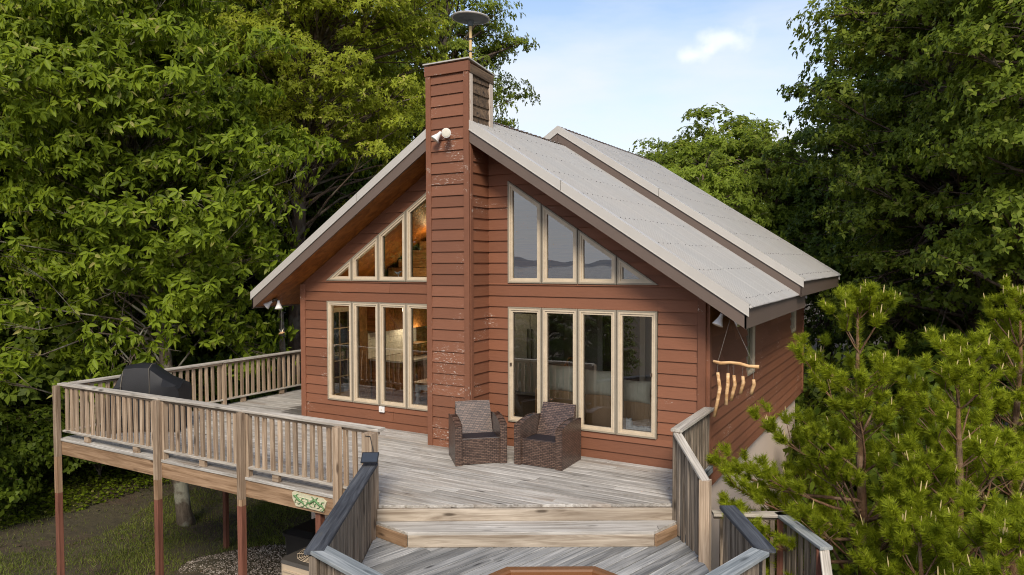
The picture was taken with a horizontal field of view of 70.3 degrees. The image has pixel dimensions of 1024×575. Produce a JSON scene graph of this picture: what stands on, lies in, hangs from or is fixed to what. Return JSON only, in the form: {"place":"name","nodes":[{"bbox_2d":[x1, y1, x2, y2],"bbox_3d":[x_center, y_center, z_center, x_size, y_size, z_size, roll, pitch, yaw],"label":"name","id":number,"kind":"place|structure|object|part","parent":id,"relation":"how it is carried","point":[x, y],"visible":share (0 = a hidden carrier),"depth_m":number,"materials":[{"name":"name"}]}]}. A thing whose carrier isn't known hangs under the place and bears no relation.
{"place":"outdoors","nodes":[
{"label":"outdoors","id":0,"kind":"place"},
{"bbox_2d":[0,464,310,574],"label":"grass","id":1,"kind":"structure","parent":0,"point":[199,520],"depth_m":15.76,"materials":[{"name":"green plant"}]},
{"bbox_2d":[413,341,426,354],"bbox_3d":[-2.056,1.348,16.193,0.350,0.260,0.500,1,2,30],"label":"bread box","id":2,"kind":"object","parent":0,"point":[420,347],"visible":0.71,"depth_m":16.02,"materials":[{"name":"brown wood"}]},
{"bbox_2d":[0,285,1020,574],"bbox_3d":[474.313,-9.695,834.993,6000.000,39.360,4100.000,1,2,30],"label":"ground","id":3,"kind":"structure","parent":0,"point":[108,513],"depth_m":16.02,"materials":[{"name":"soil"}]},
{"bbox_2d":[0,399,16,419],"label":"shrub","id":4,"kind":"object","parent":3,"relation":"on","point":[3,407],"visible":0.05,"depth_m":17.13,"materials":[{"name":"green plant"}]},
{"bbox_2d":[0,429,43,516],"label":"shrub","id":5,"kind":"object","parent":3,"relation":"on","point":[9,489],"visible":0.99,"depth_m":15.36,"materials":[{"name":"green plant"}]},
{"bbox_2d":[0,0,77,408],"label":"forest tree","id":6,"kind":"object","parent":3,"relation":"on","point":[15,224],"visible":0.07,"depth_m":19.48,"materials":[{"name":"green plant"}]},
{"bbox_2d":[0,402,85,503],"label":"shrub","id":7,"kind":"object","parent":3,"relation":"on","point":[20,437],"visible":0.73,"depth_m":16.79,"materials":[{"name":"green plant"}]},
{"bbox_2d":[0,316,128,430],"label":"shrub","id":8,"kind":"object","parent":3,"relation":"on","point":[58,372],"visible":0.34,"depth_m":17.99,"materials":[{"name":"green plant"}]},
{"bbox_2d":[41,404,109,480],"bbox_3d":[-10.657,3.911,18.573,3.083,2.158,2.721,2,3,40],"label":"shrub","id":9,"kind":"object","parent":3,"relation":"on","point":[67,460],"visible":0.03,"depth_m":17.41,"materials":[{"name":"green plant"}]},
{"bbox_2d":[0,461,170,528],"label":"ground cover","id":10,"kind":"object","parent":3,"relation":"on","point":[51,501],"visible":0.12,"depth_m":17.77,"materials":[{"name":"green plant"}]},
{"bbox_2d":[0,1,242,422],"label":"forest tree","id":11,"kind":"object","parent":3,"relation":"on","point":[13,217],"visible":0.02,"depth_m":20.48,"materials":[{"name":"green plant"}]},
{"bbox_2d":[0,0,300,389],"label":"forest tree","id":12,"kind":"object","parent":3,"relation":"on","point":[121,359],"visible":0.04,"depth_m":20.80,"materials":[{"name":"green plant"}]},
{"bbox_2d":[0,0,351,526],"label":"hickory tree","id":13,"kind":"object","parent":3,"relation":"on","point":[110,112],"visible":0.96,"depth_m":14.86,"materials":[{"name":"green plant"}]},
{"bbox_2d":[9,0,356,355],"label":"forest tree","id":14,"kind":"object","parent":3,"relation":"on","point":[258,5],"depth_m":25.17,"materials":[{"name":"green plant"}]},
{"bbox_2d":[176,375,209,410],"bbox_3d":[-9.581,3.712,19.883,3.700,2.589,3.266,-1,2,-17],"label":"shrub","id":15,"kind":"object","parent":3,"relation":"on","point":[197,389],"depth_m":19.99,"materials":[{"name":"green plant"}]},
{"bbox_2d":[112,297,287,402],"bbox_3d":[-9.658,2.411,23.368,5.443,4.315,6.167,-1,2,-22],"label":"shrub","id":16,"kind":"object","parent":3,"relation":"on","point":[201,355],"visible":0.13,"depth_m":22.27,"materials":[{"name":"green plant"}]},
{"bbox_2d":[176,366,273,408],"bbox_3d":[-8.188,3.612,21.178,3.538,2.805,4.008,0,2,15],"label":"shrub","id":17,"kind":"object","parent":3,"relation":"on","point":[215,386],"visible":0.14,"depth_m":20.57,"materials":[{"name":"green plant"}]},
{"bbox_2d":[177,544,285,574],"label":"gravel","id":18,"kind":"structure","parent":3,"relation":"on","point":[268,559],"depth_m":14.48,"materials":[{"name":"grey gravel"}]},
{"bbox_2d":[281,546,308,574],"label":"air conditioner","id":19,"kind":"object","parent":18,"relation":"on","point":[296,562],"visible":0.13,"depth_m":10.70,"materials":[{"name":"beige metal"}]},
{"bbox_2d":[283,518,315,555],"bbox_3d":[-3.187,4.764,11.891,0.778,1.784,0.820,1,2,30],"label":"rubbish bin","id":20,"kind":"object","parent":18,"relation":"on","point":[299,536],"visible":0.3,"depth_m":11.62,"materials":[{"name":"black plastic"}]},
{"bbox_2d":[242,165,296,391],"bbox_3d":[-7.087,0.616,20.221,2.845,9.534,1.755,0,2,11],"label":"dead sapling","id":21,"kind":"object","parent":3,"relation":"on","point":[281,342],"visible":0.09,"depth_m":20.24,"materials":[{"name":"wood"}]},
{"bbox_2d":[173,0,375,364],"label":"forest tree","id":22,"kind":"object","parent":3,"relation":"on","point":[313,209],"visible":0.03,"depth_m":25.17,"materials":[{"name":"green plant"}]},
{"bbox_2d":[261,369,337,395],"bbox_3d":[-6.401,3.740,22.186,3.266,2.589,3.700,-2,3,-42],"label":"shrub","id":23,"kind":"object","parent":3,"relation":"on","point":[277,391],"visible":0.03,"depth_m":21.15,"materials":[{"name":"green plant"}]},
{"bbox_2d":[184,0,474,389],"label":"ash tree","id":24,"kind":"object","parent":3,"relation":"on","point":[313,86],"visible":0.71,"depth_m":20.27,"materials":[{"name":"green plant"}]},
{"bbox_2d":[259,0,422,371],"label":"forest tree","id":25,"kind":"object","parent":3,"relation":"on","point":[311,232],"visible":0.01,"depth_m":28.97,"materials":[{"name":"green plant"}]},
{"bbox_2d":[318,39,439,329],"bbox_3d":[-5.245,-4.151,34.538,9.351,15.668,10.106,0,2,14],"label":"forest tree","id":26,"kind":"object","parent":3,"relation":"on","point":[379,163],"depth_m":32.92,"materials":[{"name":"green plant"}]},
{"bbox_2d":[52,346,713,574],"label":"deck","id":27,"kind":"structure","parent":3,"relation":"on","point":[278,448],"depth_m":10.03,"materials":[{"name":"grey wood"}]},
{"bbox_2d":[105,363,191,431],"bbox_3d":[-6.484,1.935,12.980,1.283,1.191,0.734,0,2,-6],"label":"covered grill","id":28,"kind":"object","parent":27,"relation":"on","point":[152,378],"visible":0.52,"depth_m":12.73,"materials":[{"name":"fabric"}]},
{"bbox_2d":[292,491,326,511],"bbox_3d":[-2.643,2.786,9.465,0.610,0.195,0.047,1,2,30],"label":"lizard plaque","id":29,"kind":"object","parent":27,"relation":"attached to","point":[309,501],"visible":1,"depth_m":9.46,"materials":[{"name":"beige ceramic"}]},
{"bbox_2d":[449,400,506,465],"bbox_3d":[-0.537,2.177,11.018,0.774,0.811,0.786,-1,2,-13],"label":"armchair","id":30,"kind":"object","parent":27,"relation":"on","point":[477,431],"visible":1,"depth_m":10.76,"materials":[{"name":"wicker"}]},
{"bbox_2d":[514,402,580,470],"bbox_3d":[0.555,2.180,10.830,0.774,0.811,0.786,1,2,28],"label":"armchair","id":31,"kind":"object","parent":27,"relation":"on","point":[549,436],"visible":1,"depth_m":10.65,"materials":[{"name":"wicker"}]},
{"bbox_2d":[344,0,540,159],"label":"oak tree","id":32,"kind":"object","parent":3,"relation":"on","point":[494,51],"visible":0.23,"depth_m":31.11,"materials":[{"name":"green plant"}]},
{"bbox_2d":[304,433,775,574],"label":"deck","id":33,"kind":"structure","parent":3,"relation":"on","point":[345,540],"depth_m":8.03,"materials":[{"name":"grey wood"}]},
{"bbox_2d":[360,436,378,463],"bbox_3d":[-1.682,1.943,8.673,0.200,0.308,0.251,0,2,0],"label":"solar panel","id":34,"kind":"object","parent":33,"relation":"on","point":[370,457],"visible":1,"depth_m":8.61,"materials":[{"name":"blue plastic"}]},
{"bbox_2d":[488,566,616,574],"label":"octagonal tub","id":35,"kind":"object","parent":33,"relation":"on","point":[565,570],"visible":1,"depth_m":6.06,"materials":[{"name":"brown wood"}]},
{"bbox_2d":[711,510,832,574],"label":"railing","id":36,"kind":"object","parent":33,"relation":"on","point":[820,564],"visible":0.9,"depth_m":8.52,"materials":[{"name":"grey wood"}]},
{"bbox_2d":[250,56,840,570],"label":"house","id":37,"kind":"structure","parent":3,"relation":"on","point":[478,228],"depth_m":11.74,"materials":[{"name":"paint"}]},
{"bbox_2d":[263,299,282,309],"bbox_3d":[-4.581,0.322,13.951,0.410,0.205,0.169,0,2,15],"label":"floodlight","id":38,"kind":"object","parent":37,"relation":"attached to","point":[277,307],"visible":1,"depth_m":13.92,"materials":[{"name":"white metal"}]},
{"bbox_2d":[327,259,351,280],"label":"window","id":39,"kind":"structure","parent":37,"relation":"in","point":[337,276],"depth_m":13.42,"materials":[{"name":"beige wood"}]},
{"bbox_2d":[327,301,353,401],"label":"window","id":40,"kind":"structure","parent":37,"relation":"in","point":[330,304],"depth_m":13.63,"materials":[{"name":"beige wood"}]},
{"bbox_2d":[334,307,349,395],"bbox_3d":[-3.620,1.417,14.900,0.045,2.020,0.980,1,2,30],"label":"french door","id":41,"kind":"structure","parent":37,"relation":"in","point":[340,309],"depth_m":15.05,"materials":[{"name":"beige wood"}]},
{"bbox_2d":[351,235,377,280],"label":"window","id":42,"kind":"structure","parent":37,"relation":"in","point":[374,242],"depth_m":13.16,"materials":[{"name":"beige wood"}]},
{"bbox_2d":[352,301,378,404],"bbox_3d":[-2.618,1.186,13.267,0.616,1.850,0.165,1,2,30],"label":"window","id":43,"kind":"structure","parent":37,"relation":"in","point":[355,305],"depth_m":13.31,"materials":[{"name":"beige wood"}]},
{"bbox_2d":[379,406,384,412],"bbox_3d":[-2.333,2.183,13.042,0.115,0.100,0.037,1,2,30],"label":"outlet cover","id":44,"kind":"object","parent":37,"relation":"attached to","point":[381,408],"visible":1,"depth_m":13.03,"materials":[{"name":"white plastic"}]},
{"bbox_2d":[368,327,415,358],"bbox_3d":[-2.642,1.218,16.178,0.012,0.536,1.676,1,2,30],"label":"backsplash","id":45,"kind":"object","parent":37,"relation":"attached to","point":[393,337],"visible":0.46,"depth_m":16.11,"materials":[{"name":"beige tile"}]},
{"bbox_2d":[378,211,405,281],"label":"window","id":46,"kind":"structure","parent":37,"relation":"in","point":[402,218],"depth_m":12.85,"materials":[{"name":"beige wood"}]},
{"bbox_2d":[379,302,406,408],"bbox_3d":[-2.077,1.195,12.958,0.607,1.850,0.165,1,2,30],"label":"window","id":47,"kind":"structure","parent":37,"relation":"in","point":[382,305],"depth_m":13.01,"materials":[{"name":"beige wood"}]},
{"bbox_2d":[367,307,426,331],"bbox_3d":[-2.475,0.560,16.116,0.376,0.717,1.800,1,2,30],"label":"wall cabinet","id":48,"kind":"object","parent":37,"relation":"attached to","point":[394,318],"depth_m":15.68,"materials":[{"name":"brown wood"}]},
{"bbox_2d":[386,307,393,329],"bbox_3d":[-2.651,0.575,15.445,0.016,0.640,0.420,1,2,30],"label":"door","id":49,"kind":"structure","parent":48,"relation":"in","point":[389,310],"depth_m":15.51,"materials":[{"name":"brown wood"}]},
{"bbox_2d":[394,308,402,328],"bbox_3d":[-2.428,0.561,15.836,0.016,0.640,0.420,1,2,30],"label":"door","id":50,"kind":"structure","parent":48,"relation":"in","point":[398,313],"depth_m":15.76,"materials":[{"name":"brown wood"}]},
{"bbox_2d":[413,308,418,325],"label":"door","id":51,"kind":"structure","parent":48,"relation":"in","point":[415,310],"depth_m":16.31,"materials":[{"name":"brown wood"}]},
{"bbox_2d":[419,308,426,325],"bbox_3d":[-1.981,0.533,16.616,0.016,0.640,0.420,1,2,30],"label":"door","id":52,"kind":"structure","parent":48,"relation":"in","point":[422,312],"depth_m":16.52,"materials":[{"name":"brown wood"}]},
{"bbox_2d":[370,353,426,401],"bbox_3d":[-2.208,1.952,15.956,0.950,0.910,1.620,1,2,30],"label":"kitchen counter","id":53,"kind":"object","parent":37,"relation":"on","point":[394,377],"visible":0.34,"depth_m":15.32,"materials":[{"name":"beige stone"}]},
{"bbox_2d":[372,365,375,398],"bbox_3d":[-2.863,2.016,15.457,0.260,0.720,0.016,1,2,30],"label":"door","id":54,"kind":"structure","parent":53,"relation":"in","point":[373,366],"depth_m":15.49,"materials":[{"name":"brown wood"}]},
{"bbox_2d":[386,366,392,400],"bbox_3d":[-2.611,2.020,15.313,0.260,0.720,0.016,1,2,30],"label":"door","id":55,"kind":"structure","parent":53,"relation":"in","point":[389,370],"depth_m":15.28,"materials":[{"name":"brown wood"}]},
{"bbox_2d":[394,367,402,401],"bbox_3d":[-2.359,2.025,15.169,0.260,0.720,0.016,1,2,30],"label":"door","id":56,"kind":"structure","parent":53,"relation":"in","point":[398,372],"depth_m":15.16,"materials":[{"name":"brown wood"}]},
{"bbox_2d":[414,366,417,399],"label":"door","id":57,"kind":"structure","parent":53,"relation":"in","point":[415,367],"depth_m":15.39,"materials":[{"name":"brown wood"}]},
{"bbox_2d":[419,364,426,397],"bbox_3d":[-1.860,2.005,15.701,0.041,0.700,0.440,1,2,30],"label":"door","id":58,"kind":"structure","parent":53,"relation":"in","point":[422,368],"depth_m":15.63,"materials":[{"name":"brown wood"}]},
{"bbox_2d":[405,193,426,281],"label":"window","id":59,"kind":"structure","parent":37,"relation":"in","point":[409,211],"depth_m":12.65,"materials":[{"name":"beige wood"}]},
{"bbox_2d":[406,303,426,410],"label":"window","id":60,"kind":"structure","parent":37,"relation":"in","point":[409,306],"depth_m":12.72,"materials":[{"name":"beige wood"}]},
{"bbox_2d":[414,379,426,403],"bbox_3d":[-1.147,2.119,13.626,1.100,0.752,0.950,1,2,30],"label":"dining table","id":61,"kind":"object","parent":37,"relation":"on","point":[420,385],"visible":0.14,"depth_m":13.47,"materials":[{"name":"brown wood"}]},
{"bbox_2d":[431,128,450,142],"bbox_3d":[-1.093,-2.373,11.374,0.402,0.201,0.209,1,2,30],"label":"floodlight","id":62,"kind":"object","parent":37,"relation":"attached to","point":[445,132],"visible":1,"depth_m":11.26,"materials":[{"name":"white metal"}]},
{"bbox_2d":[451,11,489,57],"bbox_3d":[-0.668,-3.936,11.811,0.629,0.958,0.630,1,2,30],"label":"antenna","id":63,"kind":"object","parent":37,"relation":"attached to","point":[470,19],"visible":0.96,"depth_m":11.75,"materials":[{"name":"paint"}]},
{"bbox_2d":[507,181,541,282],"bbox_3d":[0.231,-0.887,11.562,0.601,1.632,0.165,1,2,30],"label":"window","id":64,"kind":"structure","parent":37,"relation":"in","point":[511,188],"depth_m":11.60,"materials":[{"name":"beige wood"}]},
{"bbox_2d":[508,307,541,421],"bbox_3d":[0.236,1.235,11.635,0.601,1.850,0.165,1,2,30],"label":"window","id":65,"kind":"structure","parent":37,"relation":"in","point":[511,310],"depth_m":11.68,"materials":[{"name":"beige wood"}]},
{"bbox_2d":[542,308,577,417],"bbox_3d":[0.771,1.244,11.330,0.607,1.850,0.165,1,2,30],"label":"window","id":66,"kind":"structure","parent":37,"relation":"in","point":[545,311],"depth_m":11.35,"materials":[{"name":"beige wood"}]},
{"bbox_2d":[542,204,578,283],"bbox_3d":[0.766,-0.677,11.263,0.607,1.231,0.165,1,2,30],"label":"window","id":67,"kind":"structure","parent":37,"relation":"in","point":[546,212],"depth_m":11.27,"materials":[{"name":"beige wood"}]},
{"bbox_2d":[535,388,651,428],"bbox_3d":[1.621,2.061,11.815,2.380,0.920,1.130,1,2,30],"label":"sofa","id":68,"kind":"object","parent":37,"relation":"on","point":[597,409],"visible":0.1,"depth_m":11.28,"materials":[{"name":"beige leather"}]},
{"bbox_2d":[549,365,572,391],"bbox_3d":[0.766,1.456,11.712,0.620,0.416,0.213,1,2,30],"label":"pillow","id":69,"kind":"object","parent":68,"relation":"on","point":[561,378],"visible":0.65,"depth_m":11.62,"materials":[{"name":"white fabric"}]},
{"bbox_2d":[585,369,610,395],"bbox_3d":[1.395,1.488,11.342,0.665,0.396,0.215,1,2,30],"label":"pillow","id":70,"kind":"object","parent":68,"relation":"on","point":[597,382],"visible":0.56,"depth_m":11.29,"materials":[{"name":"white fabric"}]},
{"bbox_2d":[624,380,651,403],"bbox_3d":[1.854,1.576,11.059,0.563,0.338,0.206,1,2,30],"label":"pillow","id":71,"kind":"object","parent":68,"relation":"on","point":[638,391],"visible":0.77,"depth_m":10.95,"materials":[{"name":"white fabric"}]},
{"bbox_2d":[578,309,616,433],"bbox_3d":[1.312,1.254,11.021,0.616,1.850,0.165,1,2,30],"label":"window","id":72,"kind":"structure","parent":37,"relation":"in","point":[581,312],"depth_m":11.00,"materials":[{"name":"beige wood"}]},
{"bbox_2d":[578,230,616,283],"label":"window","id":73,"kind":"structure","parent":37,"relation":"in","point":[582,237],"depth_m":10.95,"materials":[{"name":"beige wood"}]},
{"bbox_2d":[597,315,645,380],"bbox_3d":[2.441,1.290,16.249,1.120,2.210,0.065,1,2,30],"label":"interior door frame","id":74,"kind":"object","parent":37,"relation":"attached to","point":[634,348],"visible":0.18,"depth_m":16.16,"materials":[{"name":"white wood"}]},
{"bbox_2d":[603,315,639,380],"bbox_3d":[2.450,1.345,16.266,0.880,2.080,0.030,1,2,30],"label":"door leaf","id":75,"kind":"structure","parent":74,"relation":"in","point":[631,323],"depth_m":16.17,"materials":[{"name":"metal"}]},
{"bbox_2d":[616,310,657,438],"bbox_3d":[1.857,1.263,10.709,0.614,1.850,0.165,1,2,30],"label":"window","id":76,"kind":"structure","parent":37,"relation":"in","point":[620,430],"depth_m":10.69,"materials":[{"name":"beige wood"}]},
{"bbox_2d":[617,256,657,284],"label":"window","id":77,"kind":"structure","parent":37,"relation":"in","point":[644,280],"depth_m":10.65,"materials":[{"name":"beige wood"}]},
{"bbox_2d":[712,314,739,326],"bbox_3d":[2.879,0.434,9.696,0.419,0.210,0.166,1,2,30],"label":"floodlight","id":78,"kind":"object","parent":37,"relation":"attached to","point":[718,321],"visible":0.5,"depth_m":9.72,"materials":[{"name":"white metal"}]},
{"bbox_2d":[712,321,758,416],"bbox_3d":[2.941,1.055,9.577,0.598,1.369,0.052,1,2,30],"label":"wind chime","id":79,"kind":"object","parent":37,"relation":"hanging from","point":[734,384],"visible":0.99,"depth_m":9.60},
{"bbox_2d":[746,326,754,375],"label":"window","id":80,"kind":"structure","parent":37,"relation":"in","point":[750,337],"depth_m":12.79,"materials":[{"name":"grey glass"}]},
{"bbox_2d":[790,310,796,332],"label":"window","id":81,"kind":"structure","parent":37,"relation":"in","point":[793,319],"depth_m":16.72,"materials":[{"name":"beige glass"}]},
{"bbox_2d":[629,137,672,161],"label":"maple tree","id":82,"kind":"object","parent":3,"relation":"on","point":[659,144],"visible":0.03,"depth_m":50.32,"materials":[{"name":"green plant"}]},
{"bbox_2d":[641,102,801,230],"bbox_3d":[11.893,-3.174,40.366,11.350,14.220,12.252,1,2,30],"label":"maple tree","id":83,"kind":"object","parent":3,"relation":"on","point":[737,126],"visible":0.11,"depth_m":38.92,"materials":[{"name":"green plant"}]},
{"bbox_2d":[661,134,789,242],"bbox_3d":[6.981,-0.517,26.937,5.148,10.262,5.892,-1,2,-18],"label":"sumac tree","id":84,"kind":"object","parent":3,"relation":"on","point":[710,183],"visible":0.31,"depth_m":25.88,"materials":[{"name":"green plant"}]},
{"bbox_2d":[688,118,843,282],"bbox_3d":[12.512,-1.982,36.060,10.537,12.230,9.761,0,2,-6],"label":"maple tree","id":85,"kind":"object","parent":3,"relation":"on","point":[753,165],"visible":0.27,"depth_m":33.49,"materials":[{"name":"green plant"}]},
{"bbox_2d":[772,142,876,375],"bbox_3d":[14.232,-1.173,33.177,6.693,11.215,7.233,1,2,28],"label":"forest tree","id":86,"kind":"object","parent":3,"relation":"on","point":[816,330],"visible":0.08,"depth_m":32.23,"materials":[{"name":"green plant"}]},
{"bbox_2d":[795,356,894,425],"bbox_3d":[8.742,3.458,19.712,4.082,3.236,4.625,1,2,36],"label":"shrub","id":87,"kind":"object","parent":3,"relation":"on","point":[814,393],"visible":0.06,"depth_m":18.92,"materials":[{"name":"green plant"}]},
{"bbox_2d":[705,279,988,574],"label":"pine tree","id":88,"kind":"object","parent":3,"relation":"on","point":[866,298],"visible":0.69,"depth_m":8.71,"materials":[{"name":"green plant"}]},
{"bbox_2d":[780,387,924,499],"bbox_3d":[7.608,3.921,16.013,4.082,3.236,4.625,-1,2,-33],"label":"shrub","id":89,"kind":"object","parent":3,"relation":"on","point":[821,408],"visible":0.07,"depth_m":16.27,"materials":[{"name":"green plant"}]},
{"bbox_2d":[761,8,969,375],"bbox_3d":[14.440,-3.033,27.596,9.351,15.668,10.106,-1,2,-29],"label":"forest tree","id":90,"kind":"object","parent":3,"relation":"on","point":[815,244],"visible":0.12,"depth_m":27.85,"materials":[{"name":"green plant"}]},
{"bbox_2d":[775,406,1018,574],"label":"shrub","id":91,"kind":"object","parent":3,"relation":"on","point":[872,473],"visible":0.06,"depth_m":13.05,"materials":[{"name":"green plant"}]},
{"bbox_2d":[787,0,1012,383],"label":"forest tree","id":92,"kind":"object","parent":3,"relation":"on","point":[834,73],"visible":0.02,"depth_m":27.85,"materials":[{"name":"green plant"}]},
{"bbox_2d":[779,0,1023,423],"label":"oak tree","id":93,"kind":"object","parent":3,"relation":"on","point":[890,212],"visible":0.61,"depth_m":19.00,"materials":[{"name":"green plant"}]},
{"bbox_2d":[797,326,1023,574],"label":"pine tree","id":94,"kind":"object","parent":3,"relation":"on","point":[960,366],"visible":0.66,"depth_m":8.04,"materials":[{"name":"green plant"}]},
{"bbox_2d":[798,339,1023,486],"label":"shrub","id":95,"kind":"object","parent":3,"relation":"on","point":[868,350],"visible":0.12,"depth_m":16.72,"materials":[{"name":"green plant"}]},
{"bbox_2d":[846,481,1008,574],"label":"pine tree","id":96,"kind":"object","parent":3,"relation":"on","point":[930,531],"visible":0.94,"depth_m":7.39,"materials":[{"name":"green plant"}]},
{"bbox_2d":[854,9,1023,418],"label":"forest tree","id":97,"kind":"object","parent":3,"relation":"on","point":[918,281],"visible":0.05,"depth_m":22.13,"materials":[{"name":"green plant"}]},
{"bbox_2d":[867,434,1023,567],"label":"shrub","id":98,"kind":"object","parent":3,"relation":"on","point":[982,550],"visible":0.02,"depth_m":11.05,"materials":[{"name":"green plant"}]},
{"bbox_2d":[883,0,1023,314],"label":"oak tree","id":99,"kind":"object","parent":3,"relation":"on","point":[974,37],"visible":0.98,"depth_m":13.80,"materials":[{"name":"green plant"}]},
{"bbox_2d":[889,274,1023,574],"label":"pine tree","id":100,"kind":"object","parent":3,"relation":"on","point":[1004,405],"visible":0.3,"depth_m":10.21,"materials":[{"name":"green plant"}]},
{"bbox_2d":[918,2,1023,389],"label":"forest tree","id":101,"kind":"object","parent":3,"relation":"on","point":[968,305],"visible":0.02,"depth_m":19.00,"materials":[{"name":"green plant"}]},
{"bbox_2d":[933,486,1023,574],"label":"pine tree","id":102,"kind":"object","parent":3,"relation":"on","point":[995,530],"visible":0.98,"depth_m":6.54,"materials":[{"name":"green plant"}]},
{"bbox_2d":[515,312,563,395],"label":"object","id":103,"kind":"object","parent":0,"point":[525,353],"visible":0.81,"depth_m":16.06,"materials":[{"name":"metal"}]},
{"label":"door","id":104,"kind":"part","parent":103,"relation":"part of","materials":[{"name":"glass"}]},
{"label":"door","id":105,"kind":"part","parent":103,"relation":"part of","materials":[{"name":"metal"}]},
{"bbox_2d":[564,357,572,365],"bbox_3d":[1.055,1.902,13.339,0.483,1.200,0.442,1,2,30],"label":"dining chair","id":106,"kind":"object","parent":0,"point":[567,361],"visible":0.06,"depth_m":13.53,"materials":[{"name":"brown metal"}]},
{"bbox_2d":[325,0,884,156],"label":"sky","id":107,"kind":"structure","parent":0,"point":[617,73],"materials":[{"name":"blue"}]},
{"bbox_2d":[626,417,650,431],"bbox_3d":[1.936,2.080,10.797,0.522,0.268,0.110,1,2,30],"label":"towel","id":108,"kind":"object","parent":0,"point":[629,424],"visible":0.43,"depth_m":10.83,"materials":[{"name":"white fabric"}]}
]}

